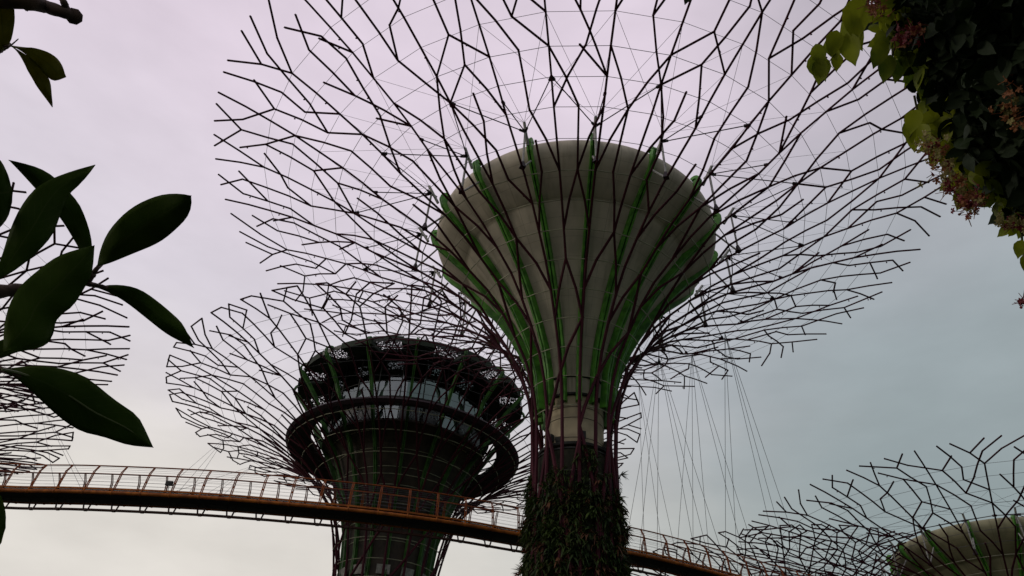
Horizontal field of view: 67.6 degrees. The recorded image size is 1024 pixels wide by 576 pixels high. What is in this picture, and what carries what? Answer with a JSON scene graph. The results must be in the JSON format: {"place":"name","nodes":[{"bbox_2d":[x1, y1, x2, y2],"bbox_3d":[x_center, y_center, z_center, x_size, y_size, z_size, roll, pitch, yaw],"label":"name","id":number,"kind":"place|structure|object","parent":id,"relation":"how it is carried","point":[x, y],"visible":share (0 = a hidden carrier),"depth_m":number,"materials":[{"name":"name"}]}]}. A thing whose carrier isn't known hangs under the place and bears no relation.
{"place":"outdoors","nodes":[
{"label":"outdoors","id":0,"kind":"place"},
{"bbox_2d":[0,0,1023,575],"label":"sky","id":1,"kind":"structure","parent":0,"point":[936,357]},
{"label":"ground","id":2,"kind":"structure","parent":0,"visible":0},
{"bbox_2d":[0,360,73,476],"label":"supertree","id":3,"kind":"object","parent":2,"relation":"on","point":[9,460],"visible":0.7,"depth_m":101.44,"materials":[{"name":"metal"}]},
{"bbox_2d":[0,182,130,411],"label":"supertree","id":4,"kind":"object","parent":2,"relation":"on","point":[22,273],"visible":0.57,"depth_m":71.99,"materials":[{"name":"metal"}]},
{"bbox_2d":[0,0,193,543],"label":"broadleaf tree","id":5,"kind":"object","parent":2,"relation":"on","point":[45,297],"visible":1,"depth_m":0.91,"materials":[{"name":"green plant"}]},
{"bbox_2d":[165,281,641,575],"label":"supertree","id":6,"kind":"object","parent":2,"relation":"on","point":[380,418],"visible":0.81,"depth_m":85.03,"materials":[{"name":"purple paint"}]},
{"bbox_2d":[328,357,491,447],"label":"window frame","id":7,"kind":"structure","parent":6,"relation":"in","point":[379,380],"depth_m":88.21,"materials":[{"name":"metal"}]},
{"bbox_2d":[213,0,946,575],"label":"supertree","id":8,"kind":"object","parent":2,"relation":"on","point":[577,268],"visible":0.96,"depth_m":48.22,"materials":[{"name":"metal"}]},
{"bbox_2d":[0,334,812,575],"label":"skyway","id":9,"kind":"object","parent":8,"relation":"hanging from","point":[58,494],"visible":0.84,"depth_m":54.94,"materials":[{"name":"orange"}]},
{"bbox_2d":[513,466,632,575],"bbox_3d":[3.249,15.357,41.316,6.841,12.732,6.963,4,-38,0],"label":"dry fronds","id":10,"kind":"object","parent":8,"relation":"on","point":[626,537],"visible":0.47,"depth_m":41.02,"materials":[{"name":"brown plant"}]},
{"bbox_2d":[516,444,634,575],"bbox_3d":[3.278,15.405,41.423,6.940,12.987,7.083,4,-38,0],"label":"climbing plants","id":11,"kind":"object","parent":8,"relation":"attached to","point":[530,512],"visible":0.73,"depth_m":40.86,"materials":[{"name":"green plant"}]},
{"bbox_2d":[618,471,627,478],"bbox_3d":[6.455,10.954,44.417,0.739,0.698,1.109,4,-38,0],"label":"fern","id":12,"kind":"object","parent":8,"relation":"attached to","point":[622,474],"visible":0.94,"depth_m":44.45,"materials":[{"name":"green plant"}]},
{"bbox_2d":[623,525,632,534],"bbox_3d":[6.316,13.572,42.497,1.138,0.503,1.168,19,-41,-19],"label":"fern","id":13,"kind":"object","parent":8,"relation":"attached to","point":[628,528],"visible":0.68,"depth_m":42.41,"materials":[{"name":"green plant"}]},
{"bbox_2d":[630,524,914,575],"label":"supertree","id":14,"kind":"object","parent":2,"relation":"on","point":[805,548],"visible":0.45,"depth_m":80.45,"materials":[{"name":"metal"}]},
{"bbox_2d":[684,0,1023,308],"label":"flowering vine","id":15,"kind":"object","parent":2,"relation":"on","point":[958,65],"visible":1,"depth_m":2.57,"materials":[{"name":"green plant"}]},
{"bbox_2d":[737,435,1023,575],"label":"supertree","id":16,"kind":"object","parent":2,"relation":"on","point":[991,547],"visible":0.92,"depth_m":74.24,"materials":[{"name":"metal"}]}
]}

